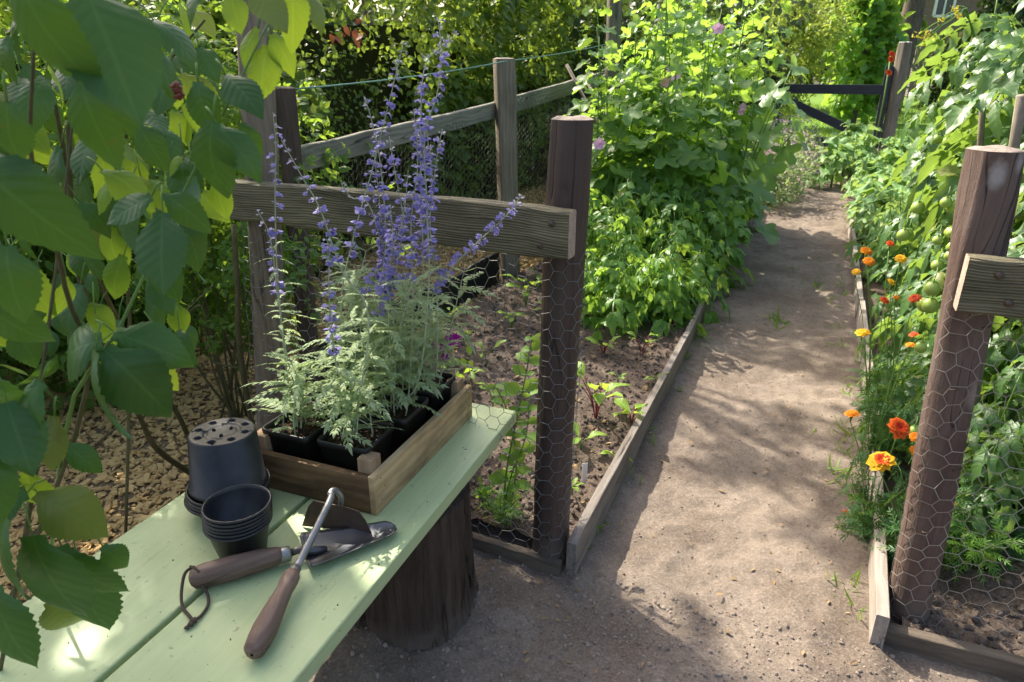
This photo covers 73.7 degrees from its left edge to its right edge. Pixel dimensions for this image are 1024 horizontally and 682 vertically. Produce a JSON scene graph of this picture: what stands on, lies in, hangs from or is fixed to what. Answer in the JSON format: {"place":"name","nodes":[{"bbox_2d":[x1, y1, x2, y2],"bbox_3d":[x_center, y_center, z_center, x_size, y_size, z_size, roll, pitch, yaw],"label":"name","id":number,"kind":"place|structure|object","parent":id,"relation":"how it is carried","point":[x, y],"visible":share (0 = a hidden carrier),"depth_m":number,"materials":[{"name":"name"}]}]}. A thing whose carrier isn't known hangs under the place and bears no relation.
{"place":"outdoors","nodes":[
{"label":"outdoors","id":0,"kind":"place"},
{"bbox_2d":[0,174,546,603],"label":"chip path","id":1,"kind":"structure","parent":0,"point":[92,476],"depth_m":2.94,"materials":[{"name":"wood"}]},
{"bbox_2d":[0,0,134,394],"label":"leafy shrub","id":2,"kind":"object","parent":1,"relation":"on","point":[53,138],"visible":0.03,"depth_m":2.73,"materials":[{"name":"green plant"}]},
{"bbox_2d":[0,0,325,670],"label":"raspberry bush","id":3,"kind":"object","parent":1,"relation":"on","point":[116,74],"visible":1,"depth_m":0.87,"materials":[{"name":"green plant"}]},
{"bbox_2d":[0,0,416,377],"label":"leafy shrub","id":4,"kind":"object","parent":1,"relation":"on","point":[232,110],"visible":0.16,"depth_m":2.89,"materials":[{"name":"green plant"}]},
{"bbox_2d":[128,152,326,417],"bbox_3d":[-1.159,-0.166,2.742,0.852,1.177,0.637,0,22,0],"label":"leafy shrub","id":5,"kind":"object","parent":1,"relation":"on","point":[228,400],"visible":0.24,"depth_m":2.72,"materials":[{"name":"green plant"}]},
{"bbox_2d":[231,225,254,423],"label":"shrub stem","id":6,"kind":"object","parent":5,"relation":"attached to","point":[241,362],"visible":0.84,"depth_m":2.34,"materials":[{"name":"brown wood"}]},
{"bbox_2d":[0,0,606,420],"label":"hedge","id":7,"kind":"object","parent":1,"relation":"on","point":[344,52],"visible":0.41,"depth_m":5.95,"materials":[{"name":"green plant"}]},
{"bbox_2d":[319,252,498,382],"bbox_3d":[-0.535,-0.177,4.054,0.020,0.264,2.018,10,24,24],"label":"plastic edging","id":8,"kind":"object","parent":1,"relation":"on","point":[492,268],"visible":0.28,"depth_m":4.48,"materials":[{"name":"black plastic"}]},
{"bbox_2d":[404,251,726,537],"bbox_3d":[0.874,-0.568,5.174,1.325,0.091,6.530,9,24,22],"label":"garden bed","id":9,"kind":"object","parent":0,"point":[587,455],"visible":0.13,"depth_m":3.38,"materials":[{"name":"soil"}]},
{"bbox_2d":[486,333,540,510],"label":"pea plant","id":10,"kind":"object","parent":9,"relation":"on","point":[518,454],"visible":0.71,"depth_m":2.24,"materials":[{"name":"green plant"}]},
{"bbox_2d":[562,36,658,228],"bbox_3d":[0.678,-1.274,4.843,0.886,1.638,0.794,0,22,0],"label":"mallow plant","id":11,"kind":"object","parent":9,"relation":"on","point":[617,134],"visible":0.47,"depth_m":4.74,"materials":[{"name":"green plant"}]},
{"bbox_2d":[581,242,655,340],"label":"dahlia plant","id":12,"kind":"object","parent":9,"relation":"on","point":[612,319],"visible":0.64,"depth_m":3.81,"materials":[{"name":"green plant"}]},
{"bbox_2d":[577,23,661,169],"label":"mallow plant","id":13,"kind":"object","parent":9,"relation":"on","point":[627,52],"visible":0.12,"depth_m":5.36,"materials":[{"name":"green plant"}]},
{"bbox_2d":[582,223,662,316],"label":"dahlia plant","id":14,"kind":"object","parent":9,"relation":"on","point":[644,253],"visible":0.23,"depth_m":4.03,"materials":[{"name":"green plant"}]},
{"bbox_2d":[571,0,675,216],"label":"mallow plant","id":15,"kind":"object","parent":9,"relation":"on","point":[633,25],"visible":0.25,"depth_m":5.08,"materials":[{"name":"green plant"}]},
{"bbox_2d":[584,195,676,295],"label":"dahlia plant","id":16,"kind":"object","parent":9,"relation":"on","point":[601,240],"visible":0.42,"depth_m":4.23,"materials":[{"name":"green plant"}]},
{"bbox_2d":[589,160,675,254],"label":"dahlia plant","id":17,"kind":"object","parent":9,"relation":"on","point":[624,195],"visible":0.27,"depth_m":4.51,"materials":[{"name":"green plant"}]},
{"bbox_2d":[591,58,688,246],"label":"mallow plant","id":18,"kind":"object","parent":9,"relation":"on","point":[663,159],"visible":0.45,"depth_m":4.70,"materials":[{"name":"green plant"}]},
{"bbox_2d":[600,241,696,329],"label":"dahlia plant","id":19,"kind":"object","parent":9,"relation":"on","point":[675,284],"visible":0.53,"depth_m":3.87,"materials":[{"name":"green plant"}]},
{"bbox_2d":[614,0,707,146],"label":"mallow plant","id":20,"kind":"object","parent":9,"relation":"on","point":[670,5],"visible":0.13,"depth_m":5.54,"materials":[{"name":"green plant"}]},
{"bbox_2d":[628,245,710,341],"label":"dahlia plant","id":21,"kind":"object","parent":9,"relation":"on","point":[661,324],"visible":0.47,"depth_m":3.84,"materials":[{"name":"green plant"}]},
{"bbox_2d":[636,211,732,323],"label":"dahlia plant","id":22,"kind":"object","parent":9,"relation":"on","point":[704,258],"visible":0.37,"depth_m":4.18,"materials":[{"name":"green plant"}]},
{"bbox_2d":[642,173,730,299],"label":"dahlia plant","id":23,"kind":"object","parent":9,"relation":"on","point":[679,207],"visible":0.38,"depth_m":4.46,"materials":[{"name":"green plant"}]},
{"bbox_2d":[639,0,736,216],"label":"mallow plant","id":24,"kind":"object","parent":9,"relation":"on","point":[699,26],"visible":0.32,"depth_m":5.04,"materials":[{"name":"green plant"}]},
{"bbox_2d":[633,53,751,269],"bbox_3d":[1.312,-1.205,4.873,0.908,1.563,0.913,0,22,0],"label":"mallow plant","id":25,"kind":"object","parent":9,"relation":"on","point":[699,168],"visible":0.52,"depth_m":4.65,"materials":[{"name":"green plant"}]},
{"bbox_2d":[670,0,762,226],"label":"mallow plant","id":26,"kind":"object","parent":9,"relation":"on","point":[736,33],"visible":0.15,"depth_m":5.63,"materials":[{"name":"green plant"}]},
{"bbox_2d":[678,184,759,289],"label":"dahlia plant","id":27,"kind":"object","parent":9,"relation":"on","point":[735,230],"visible":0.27,"depth_m":4.65,"materials":[{"name":"green plant"}]},
{"bbox_2d":[671,28,778,244],"bbox_3d":[1.691,-1.588,5.494,0.888,1.712,0.813,17,27,36],"label":"mallow plant","id":28,"kind":"object","parent":9,"relation":"on","point":[742,131],"visible":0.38,"depth_m":5.47,"materials":[{"name":"green plant"}]},
{"bbox_2d":[703,0,793,229],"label":"mallow plant","id":29,"kind":"object","parent":9,"relation":"on","point":[757,217],"visible":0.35,"depth_m":6.14,"materials":[{"name":"green plant"}]},
{"bbox_2d":[698,54,809,250],"bbox_3d":[1.758,-1.260,4.909,0.484,1.502,1.367,13,25,30],"label":"leafy plant","id":30,"kind":"object","parent":9,"relation":"on","point":[759,180],"visible":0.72,"depth_m":5.04,"materials":[{"name":"green plant"}]},
{"bbox_2d":[309,209,1009,681],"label":"path","id":31,"kind":"structure","parent":0,"point":[749,507],"depth_m":2.23,"materials":[{"name":"soil"}]},
{"bbox_2d":[0,403,515,681],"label":"garden bench","id":32,"kind":"object","parent":31,"relation":"on","point":[417,587],"visible":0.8,"depth_m":1.45,"materials":[{"name":"green paint"}]},
{"bbox_2d":[184,487,269,517],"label":"nursery pot","id":33,"kind":"object","parent":32,"relation":"on","point":[192,511],"visible":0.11,"depth_m":1.58,"materials":[{"name":"black plastic"}]},
{"bbox_2d":[184,485,269,513],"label":"nursery pot","id":34,"kind":"object","parent":33,"relation":"in","point":[195,510],"visible":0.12,"depth_m":1.58,"materials":[{"name":"black plastic"}]},
{"bbox_2d":[185,482,269,509],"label":"nursery pot","id":35,"kind":"object","parent":34,"relation":"in","point":[193,505],"visible":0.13,"depth_m":1.58,"materials":[{"name":"black plastic"}]},
{"bbox_2d":[185,468,270,506],"bbox_3d":[-0.684,0.363,1.656,0.192,0.047,0.192,-12,25,-28],"label":"nursery pot","id":36,"kind":"object","parent":35,"relation":"in","point":[193,501],"visible":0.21,"depth_m":1.61,"materials":[{"name":"black plastic"}]},
{"bbox_2d":[187,417,267,502],"bbox_3d":[-0.683,0.277,1.627,0.181,0.143,0.181,-9,22,-27],"label":"nursery pot","id":37,"kind":"object","parent":36,"relation":"on","point":[223,453],"visible":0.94,"depth_m":1.57,"materials":[{"name":"black plastic"}]},
{"bbox_2d":[202,512,272,557],"bbox_3d":[-0.598,0.429,1.505,0.144,0.086,0.144,0,22,0],"label":"nursery pot","id":38,"kind":"object","parent":32,"relation":"on","point":[258,539],"visible":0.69,"depth_m":1.45,"materials":[{"name":"black plastic"}]},
{"bbox_2d":[202,509,272,539],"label":"nursery pot","id":39,"kind":"object","parent":38,"relation":"in","point":[238,535],"visible":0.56,"depth_m":1.43,"materials":[{"name":"black plastic"}]},
{"bbox_2d":[202,507,272,535],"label":"nursery pot","id":40,"kind":"object","parent":39,"relation":"in","point":[239,531],"visible":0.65,"depth_m":1.43,"materials":[{"name":"black plastic"}]},
{"bbox_2d":[201,505,271,531],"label":"nursery pot","id":41,"kind":"object","parent":40,"relation":"in","point":[235,529],"visible":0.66,"depth_m":1.42,"materials":[{"name":"black plastic"}]},
{"bbox_2d":[201,501,271,528],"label":"nursery pot","id":42,"kind":"object","parent":41,"relation":"in","point":[237,525],"visible":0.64,"depth_m":1.42,"materials":[{"name":"black plastic"}]},
{"bbox_2d":[201,484,271,524],"bbox_3d":[-0.594,0.387,1.489,0.144,0.086,0.144,-5,22,-12],"label":"nursery pot","id":43,"kind":"object","parent":42,"relation":"in","point":[236,504],"visible":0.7,"depth_m":1.53,"materials":[{"name":"black plastic"}]},
{"bbox_2d":[180,521,396,629],"bbox_3d":[-0.480,0.459,1.475,0.468,0.052,0.138,-16,27,-34],"label":"hand trowel","id":44,"kind":"object","parent":32,"relation":"on","point":[329,544],"visible":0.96,"depth_m":1.45,"materials":[{"name":"brown wood"}]},
{"bbox_2d":[244,487,371,658],"bbox_3d":[-0.423,0.455,1.398,0.173,0.110,0.411,2,22,5],"label":"hand hoe","id":45,"kind":"object","parent":32,"relation":"on","point":[327,514],"visible":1,"depth_m":1.39,"materials":[{"name":"brown wood"}]},
{"bbox_2d":[257,368,471,515],"bbox_3d":[-0.402,0.237,1.916,0.386,0.137,0.549,8,23,20],"label":"wooden crate","id":46,"kind":"object","parent":32,"relation":"on","point":[373,485],"visible":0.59,"depth_m":1.70,"materials":[{"name":"brown wood"}]},
{"bbox_2d":[262,408,338,463],"bbox_3d":[-0.547,0.271,1.796,0.146,0.138,0.146,9,23,21],"label":"plant pot","id":47,"kind":"object","parent":46,"relation":"in","point":[303,443],"visible":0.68,"depth_m":1.74,"materials":[{"name":"black plastic"}]},
{"bbox_2d":[242,113,346,435],"bbox_3d":[-0.538,-0.136,1.633,0.269,0.791,0.259,19,29,39],"label":"russian sage","id":48,"kind":"object","parent":47,"relation":"in","point":[294,406],"visible":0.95,"depth_m":1.69,"materials":[{"name":"green plant"}]},
{"bbox_2d":[304,383,373,418],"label":"plant pot","id":49,"kind":"object","parent":46,"relation":"in","point":[330,398],"visible":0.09,"depth_m":1.91,"materials":[{"name":"black plastic"}]},
{"bbox_2d":[292,41,408,399],"bbox_3d":[-0.425,-0.267,1.772,0.406,0.931,0.321,0,22,0],"label":"russian sage","id":50,"kind":"object","parent":49,"relation":"in","point":[351,298],"visible":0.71,"depth_m":1.74,"materials":[{"name":"green plant"}]},
{"bbox_2d":[317,415,393,471],"bbox_3d":[-0.392,0.291,1.745,0.146,0.138,0.146,8,23,19],"label":"plant pot","id":51,"kind":"object","parent":46,"relation":"in","point":[336,452],"visible":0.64,"depth_m":1.70,"materials":[{"name":"black plastic"}]},
{"bbox_2d":[280,138,403,455],"bbox_3d":[-0.374,-0.090,1.583,0.259,0.743,0.262,-13,25,-30],"label":"russian sage","id":52,"kind":"object","parent":51,"relation":"in","point":[363,394],"visible":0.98,"depth_m":1.63,"materials":[{"name":"green plant"}]},
{"bbox_2d":[356,363,403,396],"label":"plant pot","id":53,"kind":"object","parent":46,"relation":"in","point":[380,378],"visible":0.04,"depth_m":2.08,"materials":[{"name":"black plastic"}]},
{"bbox_2d":[311,30,458,377],"bbox_3d":[-0.354,-0.290,1.801,0.312,0.953,0.487,-9,24,-22],"label":"russian sage","id":54,"kind":"object","parent":53,"relation":"in","point":[370,306],"visible":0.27,"depth_m":1.75,"materials":[{"name":"green plant"}]},
{"bbox_2d":[361,393,428,455],"bbox_3d":[-0.321,0.236,1.882,0.146,0.138,0.146,8,23,19],"label":"plant pot","id":55,"kind":"object","parent":46,"relation":"in","point":[411,423],"visible":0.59,"depth_m":1.83,"materials":[{"name":"black plastic"}]},
{"bbox_2d":[318,17,449,418],"bbox_3d":[-0.322,-0.246,1.665,0.341,0.972,0.324,-4,22,-11],"label":"russian sage","id":56,"kind":"object","parent":55,"relation":"in","point":[407,381],"visible":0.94,"depth_m":1.70,"materials":[{"name":"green plant"}]},
{"bbox_2d":[395,370,455,422],"bbox_3d":[-0.258,0.178,2.028,0.146,0.138,0.146,8,23,20],"label":"plant pot","id":57,"kind":"object","parent":46,"relation":"in","point":[435,403],"visible":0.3,"depth_m":1.98,"materials":[{"name":"black plastic"}]},
{"bbox_2d":[369,129,524,398],"bbox_3d":[-0.171,-0.191,1.835,0.533,0.744,0.342,7,23,18],"label":"russian sage","id":58,"kind":"object","parent":57,"relation":"in","point":[438,337],"visible":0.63,"depth_m":1.87,"materials":[{"name":"green plant"}]},
{"bbox_2d":[472,532,562,576],"bbox_3d":[-0.200,0.655,2.260,0.774,0.090,0.030,10,24,23],"label":"bed board","id":59,"kind":"object","parent":31,"relation":"on","point":[518,554],"visible":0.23,"depth_m":2.14,"materials":[{"name":"grey wood"}]},
{"bbox_2d":[566,311,700,574],"bbox_3d":[0.638,0.291,3.062,0.032,0.173,2.300,9,24,22],"label":"bed board","id":60,"kind":"object","parent":31,"relation":"on","point":[585,531],"visible":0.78,"depth_m":2.53,"materials":[{"name":"grey wood"}]},
{"bbox_2d":[318,555,962,681],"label":"soil crumbs","id":61,"kind":"object","parent":31,"relation":"on","point":[447,649],"visible":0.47,"depth_m":1.85,"materials":[{"name":"brown soil"}]},
{"bbox_2d":[589,251,867,621],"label":"path weeds","id":62,"kind":"object","parent":31,"relation":"on","point":[777,319],"visible":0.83,"depth_m":2.81,"materials":[{"name":"green plant"}]},
{"bbox_2d":[866,447,889,646],"bbox_3d":[1.188,0.627,2.236,0.033,0.164,0.996,10,24,24],"label":"bed board","id":63,"kind":"object","parent":31,"relation":"on","point":[879,611],"visible":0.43,"depth_m":1.93,"materials":[{"name":"grey wood"}]},
{"bbox_2d":[884,622,1023,681],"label":"bed board","id":64,"kind":"object","parent":31,"relation":"on","point":[1003,665],"visible":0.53,"depth_m":1.78,"materials":[{"name":"wood"}]},
{"bbox_2d":[763,146,900,214],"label":"path","id":65,"kind":"structure","parent":0,"point":[826,199],"depth_m":8.02,"materials":[{"name":"soil"}]},
{"bbox_2d":[724,89,958,148],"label":"lawn","id":66,"kind":"structure","parent":0,"point":[818,99],"depth_m":20.35,"materials":[{"name":"green plant"}]},
{"bbox_2d":[742,0,860,126],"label":"tree","id":67,"kind":"object","parent":66,"relation":"on","point":[823,32],"visible":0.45,"depth_m":16.42,"materials":[{"name":"green plant"}]},
{"bbox_2d":[821,0,917,123],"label":"tree","id":68,"kind":"object","parent":66,"relation":"on","point":[864,61],"visible":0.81,"depth_m":17.62,"materials":[{"name":"green plant"}]},
{"bbox_2d":[850,0,1007,95],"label":"brick house","id":69,"kind":"structure","parent":66,"relation":"on","point":[934,10],"depth_m":36.11,"materials":[{"name":"brick"}]},
{"bbox_2d":[946,0,1023,104],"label":"tree","id":70,"kind":"object","parent":66,"relation":"on","point":[1003,6],"visible":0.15,"depth_m":18.86,"materials":[{"name":"green plant"}]},
{"bbox_2d":[771,77,937,212],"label":"ground","id":71,"kind":"structure","parent":0,"point":[815,82],"depth_m":76.22,"materials":[{"name":"brown soil"}]},
{"bbox_2d":[237,0,287,430],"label":"fence post","id":72,"kind":"object","parent":71,"relation":"on","point":[264,127],"visible":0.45,"depth_m":2.22,"materials":[{"name":"brown wood"}]},
{"bbox_2d":[275,86,321,397],"bbox_3d":[-0.914,-0.331,2.950,0.120,1.443,0.091,-5,22,-13],"label":"fence post","id":73,"kind":"object","parent":71,"relation":"on","point":[287,113],"visible":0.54,"depth_m":2.79,"materials":[{"name":"brown wood"}]},
{"bbox_2d":[1,0,849,83],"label":"woods","id":74,"kind":"object","parent":71,"relation":"on","point":[339,8],"visible":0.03,"depth_m":50.93,"materials":[{"name":"green plant"}]},
{"bbox_2d":[493,57,519,281],"bbox_3d":[-0.030,-1.099,4.696,0.167,1.572,0.142,-6,23,-15],"label":"fence post","id":75,"kind":"object","parent":71,"relation":"on","point":[504,76],"visible":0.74,"depth_m":4.54,"materials":[{"name":"wood"}]},
{"bbox_2d":[278,102,495,171],"bbox_3d":[-0.526,-1.137,3.682,0.035,0.107,2.099,9,26,21],"label":"fence rail","id":76,"kind":"object","parent":75,"relation":"attached to","point":[356,144],"visible":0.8,"depth_m":3.47,"materials":[{"name":"grey wood"}]},
{"bbox_2d":[278,119,498,338],"bbox_3d":[-0.515,-0.714,3.846,0.032,0.946,2.118,10,24,24],"label":"chicken wire","id":77,"kind":"object","parent":75,"relation":"attached to","point":[416,193],"visible":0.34,"depth_m":3.94,"materials":[{"name":"grey metal"}]},
{"bbox_2d":[532,115,593,565],"bbox_3d":[0.132,0.097,1.940,0.140,1.400,0.123,0,22,0],"label":"fence post","id":78,"kind":"object","parent":71,"relation":"on","point":[569,163],"visible":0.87,"depth_m":1.85,"materials":[{"name":"brown wood"}]},
{"bbox_2d":[230,179,575,259],"bbox_3d":[-0.368,-0.354,1.911,1.140,0.128,0.056,10,24,23],"label":"fence plank","id":79,"kind":"object","parent":78,"relation":"attached to","point":[537,230],"visible":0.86,"depth_m":1.82,"materials":[{"name":"brown wood"}]},
{"bbox_2d":[241,222,587,558],"bbox_3d":[-0.379,0.150,2.142,1.215,1.034,0.102,8,23,18],"label":"chicken wire","id":80,"kind":"object","parent":78,"relation":"attached to","point":[572,461],"visible":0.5,"depth_m":2.01,"materials":[{"name":"grey metal"}]},
{"bbox_2d":[497,0,726,148],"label":"tree","id":81,"kind":"object","parent":71,"relation":"on","point":[576,22],"visible":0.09,"depth_m":9.09,"materials":[{"name":"green plant"}]},
{"bbox_2d":[591,0,818,151],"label":"tree","id":82,"kind":"object","parent":71,"relation":"on","point":[797,23],"visible":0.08,"depth_m":10.82,"materials":[{"name":"green plant"}]},
{"bbox_2d":[878,42,911,150],"bbox_3d":[6.616,-4.130,11.811,0.187,1.917,0.187,-7,23,-16],"label":"gate post","id":83,"kind":"object","parent":71,"relation":"on","point":[901,65],"visible":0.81,"depth_m":11.69,"materials":[{"name":"grey wood"}]},
{"bbox_2d":[767,66,893,148],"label":"garden gate","id":84,"kind":"structure","parent":83,"relation":"attached to","point":[823,117],"depth_m":12.11,"materials":[{"name":"paint"}]},
{"bbox_2d":[889,145,1023,624],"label":"fence post","id":85,"kind":"object","parent":71,"relation":"on","point":[988,191],"visible":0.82,"depth_m":1.63,"materials":[{"name":"brown wood"}]},
{"bbox_2d":[889,278,1023,647],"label":"chicken wire","id":86,"kind":"object","parent":85,"relation":"attached to","point":[958,487],"visible":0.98,"depth_m":1.71,"materials":[{"name":"grey metal"}]},
{"bbox_2d":[953,253,1023,318],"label":"fence plank","id":87,"kind":"object","parent":85,"relation":"attached to","point":[990,285],"visible":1,"depth_m":1.46,"materials":[{"name":"brown wood"}]},
{"bbox_2d":[845,162,1023,656],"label":"garden bed","id":88,"kind":"object","parent":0,"point":[950,611],"visible":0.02,"depth_m":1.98,"materials":[{"name":"soil"}]},
{"bbox_2d":[800,135,857,188],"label":"kale plant","id":89,"kind":"object","parent":88,"relation":"on","point":[839,147],"visible":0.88,"depth_m":8.73,"materials":[{"name":"green plant"}]},
{"bbox_2d":[834,409,909,544],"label":"marigold plant","id":90,"kind":"object","parent":88,"relation":"on","point":[899,427],"visible":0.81,"depth_m":2.18,"materials":[{"name":"green plant"}]},
{"bbox_2d":[849,294,922,476],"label":"marigold plant","id":91,"kind":"object","parent":88,"relation":"on","point":[878,430],"visible":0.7,"depth_m":2.54,"materials":[{"name":"green plant"}]},
{"bbox_2d":[850,188,924,288],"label":"plant","id":92,"kind":"object","parent":88,"relation":"on","point":[883,253],"visible":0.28,"depth_m":4.75,"materials":[{"name":"green plant"}]},
{"bbox_2d":[847,240,930,432],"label":"marigold plant","id":93,"kind":"object","parent":88,"relation":"on","point":[870,261],"visible":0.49,"depth_m":2.78,"materials":[{"name":"green plant"}]},
{"bbox_2d":[859,279,921,450],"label":"marigold plant","id":94,"kind":"object","parent":88,"relation":"on","point":[884,300],"visible":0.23,"depth_m":2.61,"materials":[{"name":"green plant"}]},
{"bbox_2d":[855,130,951,376],"bbox_3d":[2.056,-0.302,3.282,0.672,1.399,0.558,-12,25,-27],"label":"tomato plant","id":95,"kind":"object","parent":88,"relation":"on","point":[917,207],"visible":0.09,"depth_m":3.29,"materials":[{"name":"green plant"}]},
{"bbox_2d":[853,446,987,577],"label":"marigold plant","id":96,"kind":"object","parent":88,"relation":"on","point":[881,462],"visible":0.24,"depth_m":2.01,"materials":[{"name":"green plant"}]},
{"bbox_2d":[849,226,1020,487],"bbox_3d":[1.652,0.153,2.579,0.606,1.084,0.536,-14,25,-30],"label":"tomato plant","id":97,"kind":"object","parent":88,"relation":"on","point":[930,303],"visible":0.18,"depth_m":2.56,"materials":[{"name":"green plant"}]},
{"bbox_2d":[857,186,1014,408],"bbox_3d":[1.888,-0.051,2.873,0.567,1.181,0.594,-4,22,-11],"label":"tomato plant","id":98,"kind":"object","parent":88,"relation":"on","point":[906,234],"visible":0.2,"depth_m":2.88,"materials":[{"name":"green plant"}]},
{"bbox_2d":[864,0,1023,310],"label":"tomato plant","id":99,"kind":"object","parent":88,"relation":"on","point":[960,68],"visible":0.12,"depth_m":4.06,"materials":[{"name":"green plant"}]},
{"bbox_2d":[881,28,1023,359],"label":"tomato plant","id":100,"kind":"object","parent":88,"relation":"on","point":[990,68],"visible":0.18,"depth_m":2.83,"materials":[{"name":"green plant"}]},
{"bbox_2d":[897,142,1023,465],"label":"tomato plant","id":101,"kind":"object","parent":88,"relation":"on","point":[1007,352],"visible":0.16,"depth_m":2.61,"materials":[{"name":"green plant"}]},
{"bbox_2d":[905,376,1023,560],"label":"tomato plant","id":102,"kind":"object","parent":88,"relation":"on","point":[977,434],"visible":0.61,"depth_m":2.08,"materials":[{"name":"green plant"}]},
{"bbox_2d":[942,506,1023,585],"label":"plant","id":103,"kind":"object","parent":88,"relation":"on","point":[973,555],"visible":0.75,"depth_m":1.98,"materials":[{"name":"green plant"}]},
{"bbox_2d":[979,317,1023,457],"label":"tomato plant","id":104,"kind":"object","parent":88,"relation":"on","point":[1010,372],"visible":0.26,"depth_m":2.38,"materials":[{"name":"green plant"}]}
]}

